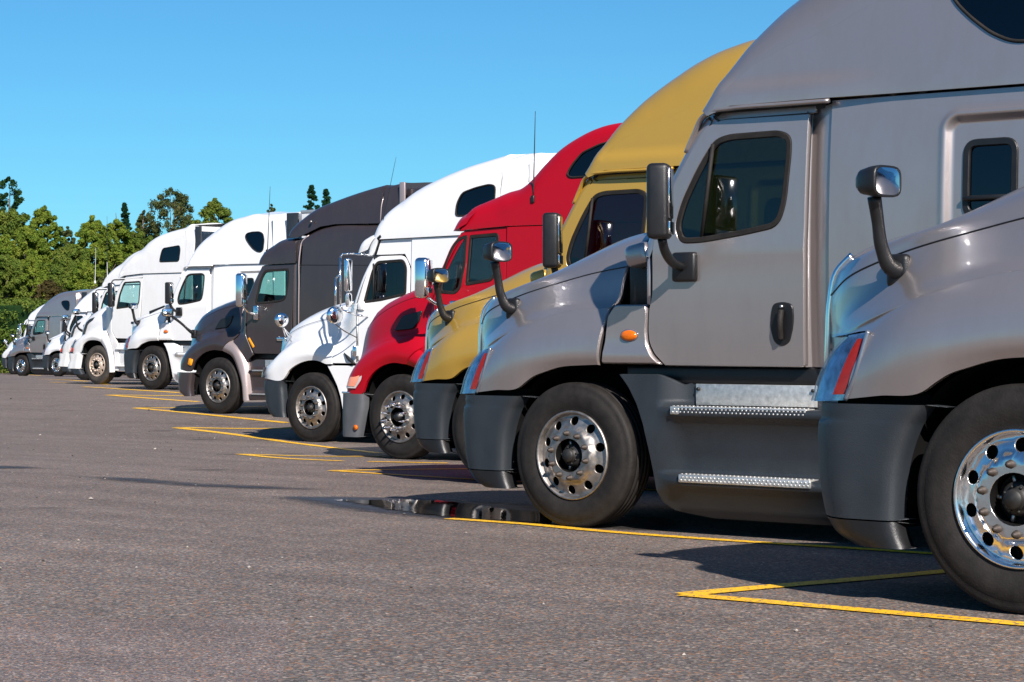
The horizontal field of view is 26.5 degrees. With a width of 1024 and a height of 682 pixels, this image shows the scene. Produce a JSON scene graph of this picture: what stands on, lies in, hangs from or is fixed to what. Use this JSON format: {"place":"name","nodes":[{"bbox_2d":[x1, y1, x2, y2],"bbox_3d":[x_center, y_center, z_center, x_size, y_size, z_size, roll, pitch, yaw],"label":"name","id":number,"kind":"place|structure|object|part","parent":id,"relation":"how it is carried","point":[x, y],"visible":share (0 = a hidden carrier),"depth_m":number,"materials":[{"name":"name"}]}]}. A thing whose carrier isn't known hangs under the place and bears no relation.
{"place":"outdoors","nodes":[
{"label":"outdoors","id":0,"kind":"place"},
{"bbox_2d":[0,0,797,257],"label":"sky","id":1,"kind":"structure","parent":0,"point":[105,105],"materials":[{"name":"blue"}]},
{"bbox_2d":[0,373,1023,681],"bbox_3d":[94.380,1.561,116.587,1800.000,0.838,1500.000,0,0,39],"label":"ground","id":2,"kind":"structure","parent":0,"point":[468,607],"depth_m":11.68,"materials":[{"name":"grey asphalt"}]},
{"bbox_2d":[0,176,24,221],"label":"tree","id":3,"kind":"object","parent":2,"relation":"on","point":[16,194],"visible":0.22,"depth_m":189.75,"materials":[{"name":"green plant"}]},
{"bbox_2d":[0,466,30,467],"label":"wet patch","id":4,"kind":"object","parent":2,"relation":"on","point":[13,467],"visible":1,"depth_m":22.99,"materials":[{"name":"grey liquid"}]},
{"bbox_2d":[0,254,31,304],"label":"shrub","id":5,"kind":"object","parent":2,"relation":"on","point":[11,270],"visible":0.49,"depth_m":135.46,"materials":[{"name":"green plant"}]},
{"bbox_2d":[0,209,34,294],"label":"tree","id":6,"kind":"object","parent":2,"relation":"on","point":[15,218],"visible":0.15,"depth_m":149.18,"materials":[{"name":"green plant"}]},
{"bbox_2d":[0,297,48,373],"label":"hedge","id":7,"kind":"object","parent":2,"relation":"on","point":[12,315],"visible":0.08,"depth_m":123.32,"materials":[{"name":"green plant"}]},
{"bbox_2d":[0,225,53,296],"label":"tree","id":8,"kind":"object","parent":2,"relation":"on","point":[30,241],"visible":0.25,"depth_m":143.41,"materials":[{"name":"green plant"}]},
{"bbox_2d":[13,255,49,298],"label":"shrub","id":9,"kind":"object","parent":2,"relation":"on","point":[32,276],"visible":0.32,"depth_m":136.53,"materials":[{"name":"green plant"}]},
{"bbox_2d":[30,205,67,272],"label":"tree","id":10,"kind":"object","parent":2,"relation":"on","point":[42,215],"visible":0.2,"depth_m":155.68,"materials":[{"name":"green plant"}]},
{"bbox_2d":[33,279,67,301],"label":"shrub","id":11,"kind":"object","parent":2,"relation":"on","point":[50,289],"visible":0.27,"depth_m":132.57,"materials":[{"name":"brown plant"}]},
{"bbox_2d":[49,256,75,286],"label":"shrub","id":12,"kind":"object","parent":2,"relation":"on","point":[60,272],"visible":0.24,"depth_m":137.12,"materials":[{"name":"green plant"}]},
{"bbox_2d":[1,299,125,374],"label":"semi truck","id":13,"kind":"object","parent":2,"relation":"on","point":[29,320],"visible":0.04,"depth_m":117.74,"materials":[{"name":"white metal"}]},
{"bbox_2d":[8,289,122,376],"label":"semi truck","id":14,"kind":"object","parent":2,"relation":"on","point":[25,357],"visible":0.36,"depth_m":103.39,"materials":[{"name":"grey metal"}]},
{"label":"door","id":15,"kind":"part","parent":14,"relation":"part of","materials":[{"name":"grey paint"}]},
{"bbox_2d":[41,243,90,288],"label":"tree","id":16,"kind":"object","parent":2,"relation":"on","point":[77,254],"visible":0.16,"depth_m":142.37,"materials":[{"name":"green plant"}]},
{"bbox_2d":[62,226,75,245],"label":"tree","id":17,"kind":"object","parent":2,"relation":"on","point":[68,232],"visible":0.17,"depth_m":171.74,"materials":[{"name":"green plant"}]},
{"bbox_2d":[61,260,103,290],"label":"shrub","id":18,"kind":"object","parent":2,"relation":"on","point":[85,275],"visible":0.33,"depth_m":135.32,"materials":[{"name":"green plant"}]},
{"bbox_2d":[42,286,124,375],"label":"semi truck","id":19,"kind":"object","parent":2,"relation":"on","point":[50,358],"visible":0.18,"depth_m":97.04,"materials":[{"name":"white metal"}]},
{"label":"door","id":20,"kind":"part","parent":19,"relation":"part of","materials":[{"name":"white paint"}]},
{"bbox_2d":[72,215,124,273],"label":"tree","id":21,"kind":"object","parent":2,"relation":"on","point":[91,231],"visible":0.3,"depth_m":145.57,"materials":[{"name":"green plant"}]},
{"bbox_2d":[91,274,106,288],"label":"shrub","id":22,"kind":"object","parent":2,"relation":"on","point":[100,281],"visible":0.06,"depth_m":131.77,"materials":[{"name":"green plant"}]},
{"bbox_2d":[58,234,140,379],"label":"semi truck","id":23,"kind":"object","parent":2,"relation":"on","point":[130,293],"visible":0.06,"depth_m":66.34,"materials":[{"name":"metal"}]},
{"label":"door","id":24,"kind":"part","parent":23,"relation":"part of","materials":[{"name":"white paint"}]},
{"bbox_2d":[93,218,135,275],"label":"tree","id":25,"kind":"object","parent":2,"relation":"on","point":[122,233],"visible":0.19,"depth_m":148.37,"materials":[{"name":"green plant"}]},
{"bbox_2d":[116,202,132,249],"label":"conifer","id":26,"kind":"object","parent":2,"relation":"on","point":[124,215],"visible":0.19,"depth_m":204.77,"materials":[{"name":"green plant"}]},
{"bbox_2d":[95,387,179,392],"bbox_3d":[-9.133,1.150,51.605,0.281,0.028,6.084,0,0,-32],"label":"parking line","id":27,"kind":"object","parent":2,"relation":"on","point":[141,390],"visible":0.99,"depth_m":50.55,"materials":[{"name":"paint"}]},
{"bbox_2d":[123,228,152,251],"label":"tree","id":28,"kind":"object","parent":2,"relation":"on","point":[140,242],"visible":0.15,"depth_m":150.73,"materials":[{"name":"green plant"}]},
{"bbox_2d":[68,223,226,383],"bbox_3d":[-8.092,-0.964,57.114,8.930,4.228,3.211,0,0,39],"label":"semi truck","id":29,"kind":"object","parent":2,"relation":"on","point":[155,265],"visible":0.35,"depth_m":57.15,"materials":[{"name":"white paint"}]},
{"bbox_3d":[-10.114,-0.847,57.257,1.202,1.585,0.087,0,0,39],"label":"door","id":30,"kind":"part","parent":29,"relation":"part of","materials":[{"name":"white paint"}]},
{"bbox_2d":[135,210,159,238],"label":"tree","id":31,"kind":"object","parent":2,"relation":"on","point":[143,218],"visible":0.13,"depth_m":189.50,"materials":[{"name":"green plant"}]},
{"bbox_2d":[110,395,201,401],"bbox_3d":[-7.732,1.220,46.492,0.192,0.045,4.787,0,0,-33],"label":"parking line","id":32,"kind":"object","parent":2,"relation":"on","point":[155,398],"visible":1,"depth_m":46.27,"materials":[{"name":"paint"}]},
{"bbox_2d":[146,395,181,395],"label":"parking line","id":33,"kind":"object","parent":2,"relation":"on","point":[163,395],"visible":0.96,"depth_m":47.66,"materials":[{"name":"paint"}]},
{"bbox_2d":[144,187,194,237],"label":"tree","id":34,"kind":"object","parent":2,"relation":"on","point":[181,200],"visible":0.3,"depth_m":185.29,"materials":[{"name":"green plant"}]},
{"bbox_2d":[112,478,279,487],"bbox_3d":[-3.126,1.326,20.375,4.100,0.011,0.942,0,0,39],"label":"wet patch","id":35,"kind":"object","parent":2,"relation":"on","point":[146,480],"visible":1,"depth_m":20.22,"materials":[{"name":"grey liquid"}]},
{"bbox_2d":[152,406,260,407],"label":"parking line","id":36,"kind":"object","parent":2,"relation":"on","point":[197,407],"visible":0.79,"depth_m":42.16,"materials":[{"name":"paint"}]},
{"bbox_2d":[190,198,232,223],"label":"tree","id":37,"kind":"object","parent":2,"relation":"on","point":[212,208],"visible":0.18,"depth_m":181.33,"materials":[{"name":"green plant"}]},
{"bbox_2d":[123,212,300,389],"bbox_3d":[-5.419,-0.919,50.190,8.703,4.118,3.322,0,0,39],"label":"semi truck","id":38,"kind":"object","parent":2,"relation":"on","point":[156,347],"visible":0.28,"depth_m":50.08,"materials":[{"name":"white paint"}]},
{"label":"door","id":39,"kind":"part","parent":38,"relation":"part of","materials":[{"name":"white paint"}]},
{"bbox_2d":[136,408,288,422],"bbox_3d":[-5.555,1.337,39.520,0.191,0.077,6.775,0,0,-32],"label":"parking line","id":40,"kind":"object","parent":2,"relation":"on","point":[216,415],"visible":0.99,"depth_m":39.12,"materials":[{"name":"paint"}]},
{"bbox_2d":[176,427,274,428],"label":"parking line","id":41,"kind":"object","parent":2,"relation":"on","point":[228,428],"visible":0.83,"depth_m":35.39,"materials":[{"name":"paint"}]},
{"bbox_2d":[266,204,275,212],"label":"tree","id":42,"kind":"object","parent":2,"relation":"on","point":[272,209],"visible":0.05,"depth_m":199.90,"materials":[{"name":"green plant"}]},
{"bbox_2d":[174,427,380,452],"bbox_3d":[-3.533,1.451,32.122,0.396,0.048,8.773,0,0,-26],"label":"parking line","id":43,"kind":"object","parent":2,"relation":"on","point":[274,439],"visible":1,"depth_m":32.55,"materials":[{"name":"paint"}]},
{"bbox_2d":[240,454,343,460],"bbox_3d":[-2.783,1.410,26.354,0.352,0.012,2.262,0,0,-40],"label":"parking line","id":44,"kind":"object","parent":2,"relation":"on","point":[286,458],"visible":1,"depth_m":26.28,"materials":[{"name":"paint"}]},
{"bbox_2d":[162,182,432,413],"bbox_3d":[-2.354,-0.720,38.831,8.784,4.100,3.215,0,0,39],"label":"semi truck","id":45,"kind":"object","parent":2,"relation":"on","point":[233,351],"visible":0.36,"depth_m":38.83,"materials":[{"name":"brown paint"}]},
{"bbox_3d":[-4.315,-0.565,38.942,1.193,1.601,0.105,0,0,39],"label":"door","id":46,"kind":"part","parent":45,"relation":"part of","materials":[{"name":"grey paint"}]},
{"bbox_2d":[251,454,344,456],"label":"parking line","id":47,"kind":"object","parent":2,"relation":"on","point":[283,455],"visible":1,"depth_m":26.98,"materials":[{"name":"paint"}]},
{"bbox_2d":[299,210,314,283],"bbox_3d":[1.981,-0.868,44.199,16.060,4.015,2.610,0,0,39],"label":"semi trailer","id":48,"kind":"object","parent":2,"relation":"on","point":[303,214],"depth_m":47.85,"materials":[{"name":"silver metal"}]},
{"bbox_2d":[303,184,319,209],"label":"conifer","id":49,"kind":"object","parent":2,"relation":"on","point":[313,197],"visible":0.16,"depth_m":199.75,"materials":[{"name":"green plant"}]},
{"bbox_2d":[321,188,330,205],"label":"conifer","id":50,"kind":"object","parent":2,"relation":"on","point":[326,200],"visible":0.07,"depth_m":205.77,"materials":[{"name":"green plant"}]},
{"bbox_2d":[333,468,466,470],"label":"parking line","id":51,"kind":"object","parent":2,"relation":"on","point":[395,469],"visible":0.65,"depth_m":23.46,"materials":[{"name":"paint"}]},
{"bbox_2d":[367,461,440,462],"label":"parking line","id":52,"kind":"object","parent":2,"relation":"on","point":[413,462],"visible":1,"depth_m":25.39,"materials":[{"name":"paint"}]},
{"bbox_2d":[262,153,555,441],"bbox_3d":[0.110,-0.574,30.944,8.688,4.127,3.427,0,0,39],"label":"semi truck","id":53,"kind":"object","parent":2,"relation":"on","point":[307,370],"visible":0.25,"depth_m":31.09,"materials":[{"name":"white paint"}]},
{"bbox_3d":[-1.828,-0.445,31.019,1.005,1.532,0.098,0,0,39],"label":"door","id":54,"kind":"part","parent":53,"relation":"part of","materials":[{"name":"white paint"}]},
{"bbox_2d":[0,398,932,677],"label":"grit","id":55,"kind":"object","parent":2,"relation":"on","point":[280,528],"visible":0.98,"depth_m":12.62,"materials":[{"name":"grey gravel"}]},
{"bbox_2d":[338,499,614,523],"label":"puddle","id":56,"kind":"object","parent":2,"relation":"on","point":[452,509],"visible":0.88,"depth_m":16.86,"materials":[{"name":"black liquid"}]},
{"bbox_2d":[342,111,621,458],"bbox_3d":[1.707,-0.605,25.341,8.656,4.070,3.259,0,0,39],"label":"semi truck","id":57,"kind":"object","parent":2,"relation":"on","point":[378,398],"visible":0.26,"depth_m":25.74,"materials":[{"name":"red paint"}]},
{"bbox_3d":[-0.480,-0.500,25.615,1.072,1.651,0.105,0,0,39],"label":"door","id":58,"kind":"part","parent":57,"relation":"part of","materials":[{"name":"red paint"}]},
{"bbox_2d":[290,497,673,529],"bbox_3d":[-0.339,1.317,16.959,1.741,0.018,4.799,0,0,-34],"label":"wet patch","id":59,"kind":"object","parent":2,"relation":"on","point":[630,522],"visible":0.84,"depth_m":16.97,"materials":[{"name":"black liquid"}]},
{"bbox_2d":[329,470,655,489],"bbox_3d":[0.261,1.368,21.000,6.034,0.011,0.210,0,0,43],"label":"parking line","id":60,"kind":"object","parent":2,"relation":"on","point":[428,476],"visible":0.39,"depth_m":22.17,"materials":[{"name":"paint"}]},
{"bbox_2d":[411,39,755,470],"bbox_3d":[2.853,-0.737,19.691,8.703,4.144,3.322,0,0,39],"label":"semi truck","id":61,"kind":"object","parent":2,"relation":"on","point":[609,207],"visible":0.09,"depth_m":19.83,"materials":[{"name":"yellow metal"}]},
{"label":"door","id":62,"kind":"part","parent":61,"relation":"part of","materials":[{"name":"gold paint"}]},
{"bbox_2d":[445,518,931,553],"bbox_3d":[2.139,1.306,13.750,6.979,0.007,0.305,0,0,40],"label":"parking line","id":63,"kind":"object","parent":2,"relation":"on","point":[567,527],"visible":0.89,"depth_m":14.46,"materials":[{"name":"paint"}]},
{"bbox_2d":[460,0,1023,530],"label":"semi truck","id":64,"kind":"object","parent":2,"relation":"on","point":[676,352],"visible":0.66,"depth_m":14.42,"materials":[{"name":"grey paint"}]},
{"bbox_3d":[1.426,-0.657,14.535,1.262,1.657,0.143,0,0,39],"label":"door","id":65,"kind":"part","parent":64,"relation":"part of","materials":[{"name":"grey paint"}]},
{"bbox_2d":[677,569,944,593],"bbox_3d":[1.932,1.257,11.580,0.199,0.086,3.179,0,0,43],"label":"parking line","id":66,"kind":"object","parent":2,"relation":"on","point":[722,590],"visible":0.73,"depth_m":11.12,"materials":[{"name":"paint"}]},
{"bbox_2d":[679,593,1023,625],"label":"parking line","id":67,"kind":"object","parent":2,"relation":"on","point":[930,615],"visible":1,"depth_m":9.85,"materials":[{"name":"paint"}]},
{"bbox_2d":[811,165,1023,613],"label":"semi truck","id":68,"kind":"object","parent":2,"relation":"on","point":[919,389],"visible":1,"depth_m":10.07,"materials":[{"name":"grey metal"}]}
]}

